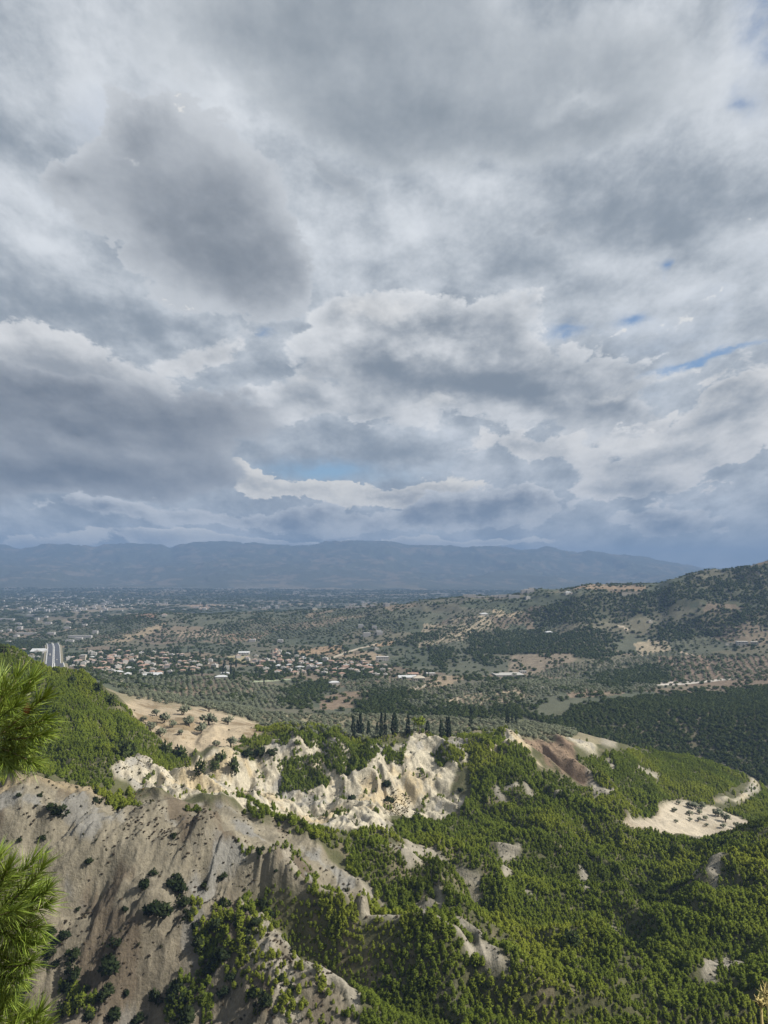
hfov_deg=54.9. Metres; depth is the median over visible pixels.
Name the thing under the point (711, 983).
pine tree
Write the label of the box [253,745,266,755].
bush
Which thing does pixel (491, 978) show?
pine tree
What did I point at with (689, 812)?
olive tree
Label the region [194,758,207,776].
solitary pine
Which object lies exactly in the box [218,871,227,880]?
bush
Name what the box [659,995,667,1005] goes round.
pine tree
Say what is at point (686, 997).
pine tree
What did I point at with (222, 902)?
bush
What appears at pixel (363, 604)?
distant houses
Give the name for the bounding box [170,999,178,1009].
pine tree
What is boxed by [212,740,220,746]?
olive tree
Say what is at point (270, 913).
bush
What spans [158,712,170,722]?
olive tree
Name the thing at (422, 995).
pine tree
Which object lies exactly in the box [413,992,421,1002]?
pine tree
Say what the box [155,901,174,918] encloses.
bush
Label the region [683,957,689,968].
pine tree
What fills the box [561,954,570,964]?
pine tree
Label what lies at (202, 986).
pine tree
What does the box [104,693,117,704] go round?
solitary pine
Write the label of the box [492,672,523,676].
depot
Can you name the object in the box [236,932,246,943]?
pine tree
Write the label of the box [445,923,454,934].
pine tree
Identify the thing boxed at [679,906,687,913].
pine tree
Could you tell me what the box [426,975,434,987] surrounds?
pine tree
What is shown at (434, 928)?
pine tree
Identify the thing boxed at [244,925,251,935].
bush
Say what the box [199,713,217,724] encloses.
olive tree
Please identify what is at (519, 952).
pine tree
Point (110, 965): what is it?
bush
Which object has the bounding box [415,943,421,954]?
pine tree
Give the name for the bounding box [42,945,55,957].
bush
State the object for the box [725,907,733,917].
pine tree
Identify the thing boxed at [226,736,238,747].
olive tree
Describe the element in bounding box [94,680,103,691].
solitary pine
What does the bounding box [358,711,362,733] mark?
cypress
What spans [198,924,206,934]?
pine tree
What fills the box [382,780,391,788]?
bush
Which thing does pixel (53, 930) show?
bush
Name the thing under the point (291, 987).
bush
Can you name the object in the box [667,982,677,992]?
pine tree
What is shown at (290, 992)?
pine tree
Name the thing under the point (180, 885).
bush
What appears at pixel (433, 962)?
pine tree
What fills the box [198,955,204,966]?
pine tree
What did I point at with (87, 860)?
bush
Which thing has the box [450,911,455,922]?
pine tree
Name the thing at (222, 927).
pine tree
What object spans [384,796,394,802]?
bush
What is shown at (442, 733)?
cypress
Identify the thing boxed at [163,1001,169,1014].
pine tree
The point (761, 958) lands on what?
pine tree
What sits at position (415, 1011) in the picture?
pine tree
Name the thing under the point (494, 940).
pine tree
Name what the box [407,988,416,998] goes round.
pine tree
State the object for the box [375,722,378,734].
cypress
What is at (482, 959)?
pine tree
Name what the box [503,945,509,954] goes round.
pine tree
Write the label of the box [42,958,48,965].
bush
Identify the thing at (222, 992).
bush
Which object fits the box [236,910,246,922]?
pine tree
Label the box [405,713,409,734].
cypress
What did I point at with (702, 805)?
olive tree
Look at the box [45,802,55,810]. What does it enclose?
bush
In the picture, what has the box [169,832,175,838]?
bush
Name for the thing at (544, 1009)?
pine tree
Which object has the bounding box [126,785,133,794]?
pine tree
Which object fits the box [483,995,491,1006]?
pine tree
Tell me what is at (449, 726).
cypress
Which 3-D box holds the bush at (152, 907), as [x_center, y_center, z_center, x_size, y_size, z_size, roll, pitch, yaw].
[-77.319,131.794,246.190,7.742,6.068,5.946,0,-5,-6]
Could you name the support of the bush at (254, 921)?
on the ground
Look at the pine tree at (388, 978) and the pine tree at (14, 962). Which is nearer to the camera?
the pine tree at (14, 962)
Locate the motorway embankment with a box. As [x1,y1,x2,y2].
[43,644,68,668]
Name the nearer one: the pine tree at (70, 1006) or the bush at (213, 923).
the pine tree at (70, 1006)
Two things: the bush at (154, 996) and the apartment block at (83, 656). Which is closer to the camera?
the bush at (154, 996)
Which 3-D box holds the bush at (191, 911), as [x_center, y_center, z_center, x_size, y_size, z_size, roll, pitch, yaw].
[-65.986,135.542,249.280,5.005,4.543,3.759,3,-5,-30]
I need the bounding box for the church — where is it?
[272,648,279,656]
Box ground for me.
[0,540,767,1023]
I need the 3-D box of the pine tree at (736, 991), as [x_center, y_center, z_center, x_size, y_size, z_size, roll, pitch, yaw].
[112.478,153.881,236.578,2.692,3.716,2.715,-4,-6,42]
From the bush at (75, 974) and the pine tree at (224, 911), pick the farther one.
the pine tree at (224, 911)
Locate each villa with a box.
[412,675,424,680]
[735,641,748,645]
[750,641,758,645]
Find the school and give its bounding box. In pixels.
[376,656,388,661]
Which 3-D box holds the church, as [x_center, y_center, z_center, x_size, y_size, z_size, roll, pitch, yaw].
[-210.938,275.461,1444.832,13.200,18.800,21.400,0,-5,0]
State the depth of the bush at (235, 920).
242.23 m
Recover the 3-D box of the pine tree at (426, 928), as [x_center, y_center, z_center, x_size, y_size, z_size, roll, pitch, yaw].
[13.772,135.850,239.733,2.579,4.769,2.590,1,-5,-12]
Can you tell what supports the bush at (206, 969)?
on the ground
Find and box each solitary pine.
[0,643,10,652]
[68,674,76,682]
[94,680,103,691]
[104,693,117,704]
[129,743,137,754]
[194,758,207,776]
[209,757,220,770]
[215,749,227,760]
[228,756,239,774]
[561,927,580,947]
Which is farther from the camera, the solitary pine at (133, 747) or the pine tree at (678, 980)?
the solitary pine at (133, 747)
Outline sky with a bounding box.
[0,0,767,568]
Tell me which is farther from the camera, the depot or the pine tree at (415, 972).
the depot
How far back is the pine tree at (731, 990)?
237.24 m
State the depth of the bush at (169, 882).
254.63 m
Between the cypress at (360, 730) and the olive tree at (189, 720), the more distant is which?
the cypress at (360, 730)
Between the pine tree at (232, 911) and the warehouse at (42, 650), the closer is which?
the pine tree at (232, 911)
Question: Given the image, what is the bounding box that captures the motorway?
[46,643,63,666]
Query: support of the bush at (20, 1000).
on the ground
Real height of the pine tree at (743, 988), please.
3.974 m
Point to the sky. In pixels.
(462, 273)
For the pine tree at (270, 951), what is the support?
on the ground
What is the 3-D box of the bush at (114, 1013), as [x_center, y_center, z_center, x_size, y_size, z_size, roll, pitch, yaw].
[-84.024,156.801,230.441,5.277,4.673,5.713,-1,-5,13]
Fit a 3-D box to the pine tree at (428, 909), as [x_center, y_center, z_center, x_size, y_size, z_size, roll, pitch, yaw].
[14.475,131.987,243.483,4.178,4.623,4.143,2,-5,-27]
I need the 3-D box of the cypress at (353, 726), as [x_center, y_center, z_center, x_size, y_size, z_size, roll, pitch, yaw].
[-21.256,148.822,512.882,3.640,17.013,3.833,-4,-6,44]
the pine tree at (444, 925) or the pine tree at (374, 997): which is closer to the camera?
the pine tree at (374, 997)
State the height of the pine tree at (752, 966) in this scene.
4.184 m
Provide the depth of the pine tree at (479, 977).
233.05 m
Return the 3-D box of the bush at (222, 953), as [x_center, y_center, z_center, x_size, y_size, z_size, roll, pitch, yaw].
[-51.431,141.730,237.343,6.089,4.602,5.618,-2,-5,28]
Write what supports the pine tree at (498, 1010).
on the ground
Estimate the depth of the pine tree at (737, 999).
235.07 m
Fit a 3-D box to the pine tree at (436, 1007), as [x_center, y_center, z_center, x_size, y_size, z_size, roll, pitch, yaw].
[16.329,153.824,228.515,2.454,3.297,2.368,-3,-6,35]
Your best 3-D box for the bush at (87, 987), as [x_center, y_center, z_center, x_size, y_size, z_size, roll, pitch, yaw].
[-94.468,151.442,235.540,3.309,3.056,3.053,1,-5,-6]
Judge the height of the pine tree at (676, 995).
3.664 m
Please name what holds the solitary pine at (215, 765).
on the ground
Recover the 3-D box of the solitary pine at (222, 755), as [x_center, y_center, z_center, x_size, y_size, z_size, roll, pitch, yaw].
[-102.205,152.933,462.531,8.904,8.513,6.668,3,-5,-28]
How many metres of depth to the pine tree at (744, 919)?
286.51 m
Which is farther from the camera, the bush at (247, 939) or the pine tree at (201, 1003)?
the bush at (247, 939)
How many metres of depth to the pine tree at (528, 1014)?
227.21 m
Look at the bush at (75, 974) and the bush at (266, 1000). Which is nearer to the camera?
the bush at (266, 1000)
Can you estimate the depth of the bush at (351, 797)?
427.09 m
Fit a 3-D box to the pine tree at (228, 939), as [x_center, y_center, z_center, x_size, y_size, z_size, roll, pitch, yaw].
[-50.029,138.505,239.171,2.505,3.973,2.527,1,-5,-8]
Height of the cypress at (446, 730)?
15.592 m
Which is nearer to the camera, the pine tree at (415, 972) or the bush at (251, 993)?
the bush at (251, 993)
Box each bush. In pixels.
[12,995,24,1008]
[14,983,33,993]
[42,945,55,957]
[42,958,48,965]
[43,927,57,940]
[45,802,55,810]
[49,803,70,817]
[50,938,58,945]
[51,959,60,967]
[54,999,66,1019]
[58,929,71,940]
[58,981,73,994]
[62,964,81,989]
[63,947,81,966]
[82,983,90,990]
[82,1006,97,1020]
[84,857,93,863]
[92,796,103,803]
[94,981,114,1002]
[97,953,119,976]
[106,937,122,947]
[106,1005,120,1022]
[121,906,128,911]
[123,989,129,996]
[129,1011,144,1023]
[138,877,149,889]
[142,898,162,916]
[147,868,158,876]
[148,987,163,1006]
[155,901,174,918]
[164,977,192,1006]
[165,879,177,886]
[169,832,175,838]
[171,872,180,881]
[171,874,188,892]
[175,892,190,907]
[176,1004,196,1023]
[181,908,194,920]
[190,934,207,953]
[191,922,198,929]
[200,881,206,887]
[201,962,213,973]
[207,954,220,967]
[208,916,225,931]
[214,946,230,960]
[215,984,229,998]
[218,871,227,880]
[218,896,232,906]
[225,971,234,980]
[233,915,240,927]
[240,748,253,757]
[242,935,252,943]
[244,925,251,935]
[247,986,256,998]
[249,917,262,925]
[252,988,272,1010]
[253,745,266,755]
[255,845,264,854]
[256,899,266,908]
[266,747,277,755]
[266,909,275,917]
[276,973,285,980]
[288,983,294,990]
[347,794,354,799]
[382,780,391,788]
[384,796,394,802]
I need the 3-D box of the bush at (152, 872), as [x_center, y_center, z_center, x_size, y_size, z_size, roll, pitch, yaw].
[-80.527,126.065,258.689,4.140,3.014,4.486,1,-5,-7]
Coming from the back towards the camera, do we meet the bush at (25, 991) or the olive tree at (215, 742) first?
the olive tree at (215, 742)
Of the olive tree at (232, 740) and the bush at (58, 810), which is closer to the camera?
the bush at (58, 810)
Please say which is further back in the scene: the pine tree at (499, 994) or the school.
the school
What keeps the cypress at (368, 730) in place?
on the ground
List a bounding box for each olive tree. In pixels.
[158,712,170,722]
[169,720,176,726]
[176,704,191,714]
[182,715,193,726]
[194,722,206,733]
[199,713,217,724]
[204,700,215,711]
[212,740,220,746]
[220,714,234,724]
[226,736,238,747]
[685,810,693,815]
[689,801,697,809]
[698,801,705,808]
[712,808,722,816]
[720,812,731,822]
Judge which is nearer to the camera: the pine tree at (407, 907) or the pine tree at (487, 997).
the pine tree at (487, 997)
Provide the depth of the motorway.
1430.10 m
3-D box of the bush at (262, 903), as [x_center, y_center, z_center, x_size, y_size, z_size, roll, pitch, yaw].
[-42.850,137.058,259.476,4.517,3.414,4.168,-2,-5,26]
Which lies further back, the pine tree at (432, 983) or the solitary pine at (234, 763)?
the solitary pine at (234, 763)
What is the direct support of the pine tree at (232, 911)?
on the ground
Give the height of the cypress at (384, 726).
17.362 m
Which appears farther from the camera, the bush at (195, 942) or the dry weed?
the bush at (195, 942)
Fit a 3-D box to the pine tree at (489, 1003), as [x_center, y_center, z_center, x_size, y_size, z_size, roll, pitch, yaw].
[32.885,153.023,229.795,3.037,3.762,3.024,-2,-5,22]
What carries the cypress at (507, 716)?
on the ground
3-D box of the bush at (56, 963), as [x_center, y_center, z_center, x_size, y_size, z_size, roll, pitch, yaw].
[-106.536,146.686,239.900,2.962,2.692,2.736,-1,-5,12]
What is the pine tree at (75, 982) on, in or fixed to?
on the ground
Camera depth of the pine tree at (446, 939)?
237.85 m
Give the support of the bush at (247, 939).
on the ground
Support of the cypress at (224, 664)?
on the ground
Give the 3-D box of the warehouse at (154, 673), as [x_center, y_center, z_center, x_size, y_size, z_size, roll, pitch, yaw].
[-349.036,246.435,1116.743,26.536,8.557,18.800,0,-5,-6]
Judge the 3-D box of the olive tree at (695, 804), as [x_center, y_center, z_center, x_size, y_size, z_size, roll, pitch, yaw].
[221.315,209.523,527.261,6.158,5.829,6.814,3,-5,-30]
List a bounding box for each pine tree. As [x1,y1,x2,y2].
[0,656,67,1023]
[66,1002,74,1015]
[70,979,78,989]
[73,995,80,1007]
[76,991,86,1005]
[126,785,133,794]
[127,791,134,800]
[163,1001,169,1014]
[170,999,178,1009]
[185,989,193,1000]
[193,926,199,935]
[197,945,203,955]
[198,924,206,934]
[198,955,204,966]
[198,983,205,992]
[199,997,207,1007]
[202,991,209,1001]
[215,933,219,945]
[220,924,225,935]
[222,907,227,919]
[223,965,229,973]
[224,909,233,919]
[226,907,234,919]
[226,934,231,945]
[229,940,237,952]
[235,917,244,928]
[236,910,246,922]
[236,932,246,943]
[236,943,243,954]
[245,915,250,925]
[249,903,255,913]
[251,909,257,919]
[266,947,275,957]
[287,989,293,999]
[289,999,296,1009]
[310,886,316,895]
[312,877,316,885]
[330,924,336,933]
[360,991,366,1003]
[362,1006,367,1016]
[368,993,377,1005]
[372,898,379,909]
[385,974,392,985]
[391,985,397,994]
[397,997,403,1008]
[403,904,410,912]
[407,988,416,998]
[411,1006,418,1015]
[412,969,418,979]
[412,986,417,994]
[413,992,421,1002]
[414,906,421,918]
[414,1002,419,1013]
[415,925,421,934]
[415,930,424,941]
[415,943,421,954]
[415,953,423,963]
[417,977,426,988]
[420,931,427,941]
[420,983,426,992]
[420,992,425,1003]
[421,970,427,980]
[423,906,431,918]
[423,911,428,922]
[423,924,429,933]
[423,944,433,956]
[424,1010,431,1017]
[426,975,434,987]
[428,916,435,929]
[431,957,435,967]
[432,921,436,931]
[433,1004,439,1013]
[439,923,447,934]
[443,933,448,942]
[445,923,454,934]
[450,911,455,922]
[456,935,461,946]
[468,976,477,987]
[470,953,474,966]
[476,974,483,985]
[479,955,484,965]
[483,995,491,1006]
[486,998,493,1009]
[487,975,495,986]
[489,937,498,945]
[494,1005,501,1015]
[496,990,502,1001]
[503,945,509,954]
[506,1008,511,1018]
[509,992,517,1002]
[511,986,520,997]
[512,946,523,957]
[525,1009,533,1018]
[542,1004,547,1014]
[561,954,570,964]
[597,918,606,927]
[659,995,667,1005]
[660,970,672,981]
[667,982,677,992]
[673,956,681,968]
[673,993,682,1000]
[675,977,681,987]
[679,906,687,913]
[680,953,686,963]
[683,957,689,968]
[683,995,690,1004]
[686,951,693,958]
[690,990,699,1002]
[696,927,704,935]
[707,981,717,991]
[720,927,724,938]
[724,927,728,936]
[724,935,731,943]
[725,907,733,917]
[725,920,733,931]
[727,983,733,993]
[731,1004,738,1014]
[732,987,739,997]
[735,995,740,1004]
[738,916,747,924]
[740,998,746,1008]
[741,979,747,990]
[747,963,755,971]
[750,972,759,984]
[752,977,759,988]
[757,963,765,974]
[757,1008,766,1018]
[759,955,764,965]
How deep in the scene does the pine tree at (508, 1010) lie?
227.87 m
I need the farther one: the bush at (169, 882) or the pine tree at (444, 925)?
the bush at (169, 882)
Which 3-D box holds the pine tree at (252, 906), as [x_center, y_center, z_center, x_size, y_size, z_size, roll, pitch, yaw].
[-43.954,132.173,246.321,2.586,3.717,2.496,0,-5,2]
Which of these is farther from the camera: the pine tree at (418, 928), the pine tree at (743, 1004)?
the pine tree at (418, 928)
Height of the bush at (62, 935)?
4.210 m
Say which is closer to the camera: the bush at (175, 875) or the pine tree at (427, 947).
the pine tree at (427, 947)
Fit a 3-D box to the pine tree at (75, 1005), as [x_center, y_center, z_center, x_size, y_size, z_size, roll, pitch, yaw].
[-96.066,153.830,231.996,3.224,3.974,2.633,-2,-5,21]
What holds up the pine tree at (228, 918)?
on the ground
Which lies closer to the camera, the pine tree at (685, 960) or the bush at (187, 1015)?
the bush at (187, 1015)
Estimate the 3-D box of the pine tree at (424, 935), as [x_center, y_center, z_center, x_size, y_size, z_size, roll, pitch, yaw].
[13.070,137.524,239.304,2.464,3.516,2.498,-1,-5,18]
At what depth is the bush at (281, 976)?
225.49 m
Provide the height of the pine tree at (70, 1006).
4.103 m
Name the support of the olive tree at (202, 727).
on the ground
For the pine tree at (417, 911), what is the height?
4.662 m
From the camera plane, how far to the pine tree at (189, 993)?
232.59 m
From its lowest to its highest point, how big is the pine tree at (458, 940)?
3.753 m
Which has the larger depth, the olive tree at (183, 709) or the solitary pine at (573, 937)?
the olive tree at (183, 709)
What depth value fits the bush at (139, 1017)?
232.22 m
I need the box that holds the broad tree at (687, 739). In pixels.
[683,737,692,742]
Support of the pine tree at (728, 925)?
on the ground
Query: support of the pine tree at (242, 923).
on the ground
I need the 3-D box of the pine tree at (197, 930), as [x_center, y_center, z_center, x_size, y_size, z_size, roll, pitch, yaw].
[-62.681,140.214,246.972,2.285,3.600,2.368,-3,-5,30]
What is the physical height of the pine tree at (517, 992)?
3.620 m
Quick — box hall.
[238,651,249,654]
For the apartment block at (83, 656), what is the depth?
1377.57 m
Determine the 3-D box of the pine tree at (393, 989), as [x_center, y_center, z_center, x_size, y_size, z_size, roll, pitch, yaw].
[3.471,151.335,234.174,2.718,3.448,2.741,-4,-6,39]
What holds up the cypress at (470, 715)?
on the ground
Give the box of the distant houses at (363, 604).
[0,587,533,642]
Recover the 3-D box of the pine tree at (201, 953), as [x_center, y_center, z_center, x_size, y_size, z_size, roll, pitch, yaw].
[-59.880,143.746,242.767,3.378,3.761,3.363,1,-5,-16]
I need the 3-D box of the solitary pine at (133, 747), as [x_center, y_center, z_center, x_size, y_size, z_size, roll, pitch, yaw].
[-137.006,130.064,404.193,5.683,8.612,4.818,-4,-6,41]
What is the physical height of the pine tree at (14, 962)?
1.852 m
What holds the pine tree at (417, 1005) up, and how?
on the ground
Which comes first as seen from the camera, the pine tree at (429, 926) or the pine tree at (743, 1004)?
the pine tree at (743, 1004)
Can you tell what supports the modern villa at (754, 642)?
on the ground
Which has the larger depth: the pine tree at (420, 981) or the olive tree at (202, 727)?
the olive tree at (202, 727)
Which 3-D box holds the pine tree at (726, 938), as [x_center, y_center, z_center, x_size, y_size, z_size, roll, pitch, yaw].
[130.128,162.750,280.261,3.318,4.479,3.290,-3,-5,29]
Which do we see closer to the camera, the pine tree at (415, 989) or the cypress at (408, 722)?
the pine tree at (415, 989)
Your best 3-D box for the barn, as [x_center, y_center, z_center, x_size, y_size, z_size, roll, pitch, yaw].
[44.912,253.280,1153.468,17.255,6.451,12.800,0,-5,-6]
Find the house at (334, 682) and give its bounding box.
[329,681,338,684]
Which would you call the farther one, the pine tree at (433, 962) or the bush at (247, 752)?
the bush at (247, 752)
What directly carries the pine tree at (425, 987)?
on the ground
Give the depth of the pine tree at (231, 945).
237.71 m
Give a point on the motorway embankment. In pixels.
(61, 656)
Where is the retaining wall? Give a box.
[621,592,640,595]
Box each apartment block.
[80,654,86,659]
[106,657,114,662]
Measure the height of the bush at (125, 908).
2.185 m
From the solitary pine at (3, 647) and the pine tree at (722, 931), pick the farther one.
the solitary pine at (3, 647)
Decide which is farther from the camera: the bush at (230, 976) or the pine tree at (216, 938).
the pine tree at (216, 938)
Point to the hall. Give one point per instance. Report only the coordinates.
(244, 652)
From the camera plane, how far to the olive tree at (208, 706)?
625.75 m
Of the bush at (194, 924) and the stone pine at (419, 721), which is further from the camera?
the stone pine at (419, 721)
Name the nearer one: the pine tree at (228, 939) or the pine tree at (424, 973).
the pine tree at (424, 973)
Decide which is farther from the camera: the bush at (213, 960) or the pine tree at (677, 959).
the pine tree at (677, 959)
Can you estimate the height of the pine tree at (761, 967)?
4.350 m
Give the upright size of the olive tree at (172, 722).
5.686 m
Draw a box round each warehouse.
[30,648,47,653]
[143,672,162,675]
[398,675,416,678]
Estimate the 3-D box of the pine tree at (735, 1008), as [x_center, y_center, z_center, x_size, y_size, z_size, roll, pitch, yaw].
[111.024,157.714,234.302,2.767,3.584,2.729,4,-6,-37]
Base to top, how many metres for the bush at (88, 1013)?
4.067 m
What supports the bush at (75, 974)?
on the ground
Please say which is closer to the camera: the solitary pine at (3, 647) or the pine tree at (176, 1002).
the pine tree at (176, 1002)
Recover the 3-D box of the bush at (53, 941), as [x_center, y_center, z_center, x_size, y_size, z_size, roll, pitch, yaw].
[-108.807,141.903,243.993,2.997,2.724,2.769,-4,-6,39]
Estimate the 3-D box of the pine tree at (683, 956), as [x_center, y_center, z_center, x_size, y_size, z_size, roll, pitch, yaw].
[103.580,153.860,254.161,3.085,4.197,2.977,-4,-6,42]
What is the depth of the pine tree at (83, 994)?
231.62 m
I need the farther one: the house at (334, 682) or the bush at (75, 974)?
the house at (334, 682)
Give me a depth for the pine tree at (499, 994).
229.73 m
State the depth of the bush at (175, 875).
256.98 m
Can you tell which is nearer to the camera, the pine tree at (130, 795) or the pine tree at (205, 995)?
the pine tree at (205, 995)
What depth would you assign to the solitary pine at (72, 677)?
462.17 m
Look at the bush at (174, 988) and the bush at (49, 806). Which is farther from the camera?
the bush at (49, 806)
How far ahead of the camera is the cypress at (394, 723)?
507.54 m
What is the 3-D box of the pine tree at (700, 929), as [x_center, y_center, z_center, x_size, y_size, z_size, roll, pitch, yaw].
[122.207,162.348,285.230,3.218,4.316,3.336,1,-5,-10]
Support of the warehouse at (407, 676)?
on the ground
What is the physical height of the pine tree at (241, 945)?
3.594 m
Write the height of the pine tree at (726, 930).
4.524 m
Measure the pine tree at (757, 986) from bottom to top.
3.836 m
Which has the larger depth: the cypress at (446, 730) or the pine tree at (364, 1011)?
the cypress at (446, 730)
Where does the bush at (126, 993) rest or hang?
on the ground
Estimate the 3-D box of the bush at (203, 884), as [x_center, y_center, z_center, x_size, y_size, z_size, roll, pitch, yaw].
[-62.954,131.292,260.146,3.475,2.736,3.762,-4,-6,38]
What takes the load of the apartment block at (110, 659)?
on the ground
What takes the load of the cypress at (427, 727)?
on the ground
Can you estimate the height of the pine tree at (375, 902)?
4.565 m
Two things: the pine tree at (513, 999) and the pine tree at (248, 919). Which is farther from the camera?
the pine tree at (248, 919)
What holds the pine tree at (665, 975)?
on the ground
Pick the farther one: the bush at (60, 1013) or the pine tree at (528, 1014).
the bush at (60, 1013)
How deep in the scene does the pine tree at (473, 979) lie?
232.95 m
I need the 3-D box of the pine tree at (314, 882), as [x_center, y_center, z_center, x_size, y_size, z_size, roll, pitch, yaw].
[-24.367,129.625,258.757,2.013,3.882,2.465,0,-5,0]
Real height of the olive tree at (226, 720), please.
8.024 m
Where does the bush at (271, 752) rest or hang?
on the ground
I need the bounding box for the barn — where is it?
[407,672,418,674]
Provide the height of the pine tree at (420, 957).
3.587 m
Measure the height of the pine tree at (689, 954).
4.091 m
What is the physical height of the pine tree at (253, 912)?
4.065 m
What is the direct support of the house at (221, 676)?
on the ground
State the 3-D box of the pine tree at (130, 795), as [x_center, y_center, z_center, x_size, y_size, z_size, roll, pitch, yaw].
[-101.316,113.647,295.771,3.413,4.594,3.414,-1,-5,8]
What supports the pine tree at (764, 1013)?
on the ground
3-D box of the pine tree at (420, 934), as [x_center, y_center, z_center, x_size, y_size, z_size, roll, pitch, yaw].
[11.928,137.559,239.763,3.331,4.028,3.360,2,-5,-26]
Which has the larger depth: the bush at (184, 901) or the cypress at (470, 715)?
the cypress at (470, 715)
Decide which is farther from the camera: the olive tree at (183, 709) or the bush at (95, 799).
the olive tree at (183, 709)
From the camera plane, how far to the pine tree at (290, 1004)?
217.50 m
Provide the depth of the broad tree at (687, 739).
821.30 m
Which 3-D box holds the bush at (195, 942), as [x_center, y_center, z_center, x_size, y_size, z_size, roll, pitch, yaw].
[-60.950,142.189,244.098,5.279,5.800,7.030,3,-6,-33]
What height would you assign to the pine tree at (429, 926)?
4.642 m
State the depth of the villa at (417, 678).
1067.56 m
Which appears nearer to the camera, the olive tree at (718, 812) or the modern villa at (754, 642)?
the olive tree at (718, 812)
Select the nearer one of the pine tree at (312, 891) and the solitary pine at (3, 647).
the pine tree at (312, 891)
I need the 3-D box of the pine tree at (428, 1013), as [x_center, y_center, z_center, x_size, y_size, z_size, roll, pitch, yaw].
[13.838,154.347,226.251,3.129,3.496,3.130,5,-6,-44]
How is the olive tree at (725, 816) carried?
on the ground
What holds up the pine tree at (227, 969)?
on the ground
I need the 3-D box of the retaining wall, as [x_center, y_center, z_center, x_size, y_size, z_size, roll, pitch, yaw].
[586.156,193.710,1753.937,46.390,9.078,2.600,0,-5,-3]
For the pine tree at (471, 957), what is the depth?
236.02 m
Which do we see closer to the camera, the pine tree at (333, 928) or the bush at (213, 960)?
the bush at (213, 960)
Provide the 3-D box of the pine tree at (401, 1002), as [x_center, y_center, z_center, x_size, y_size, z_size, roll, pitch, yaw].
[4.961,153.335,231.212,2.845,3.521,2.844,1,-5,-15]
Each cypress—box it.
[222,660,225,673]
[351,715,355,737]
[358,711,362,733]
[366,721,370,733]
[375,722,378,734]
[379,713,382,736]
[383,713,386,734]
[390,712,398,733]
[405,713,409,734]
[425,720,429,733]
[439,719,444,737]
[445,716,448,736]
[447,716,451,736]
[468,707,472,725]
[505,706,509,723]
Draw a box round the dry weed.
[752,981,767,1023]
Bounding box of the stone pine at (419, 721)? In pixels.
[412,716,425,733]
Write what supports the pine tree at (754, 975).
on the ground
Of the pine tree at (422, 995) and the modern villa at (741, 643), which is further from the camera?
the modern villa at (741, 643)
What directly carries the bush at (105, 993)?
on the ground
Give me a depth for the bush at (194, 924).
247.94 m
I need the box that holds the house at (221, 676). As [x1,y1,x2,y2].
[215,675,227,679]
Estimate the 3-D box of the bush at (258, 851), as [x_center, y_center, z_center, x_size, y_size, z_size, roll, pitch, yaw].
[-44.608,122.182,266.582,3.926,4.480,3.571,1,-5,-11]
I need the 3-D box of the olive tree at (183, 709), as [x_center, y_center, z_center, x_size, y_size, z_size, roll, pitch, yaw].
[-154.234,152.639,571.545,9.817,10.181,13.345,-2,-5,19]
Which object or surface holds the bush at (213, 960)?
on the ground
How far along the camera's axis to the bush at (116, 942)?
241.68 m
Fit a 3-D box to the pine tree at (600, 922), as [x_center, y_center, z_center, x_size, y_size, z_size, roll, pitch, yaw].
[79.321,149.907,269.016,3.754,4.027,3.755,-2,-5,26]
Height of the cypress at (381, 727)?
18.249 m
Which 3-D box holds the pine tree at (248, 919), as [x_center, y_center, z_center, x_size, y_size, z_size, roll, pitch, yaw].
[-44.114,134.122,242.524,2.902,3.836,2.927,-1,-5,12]

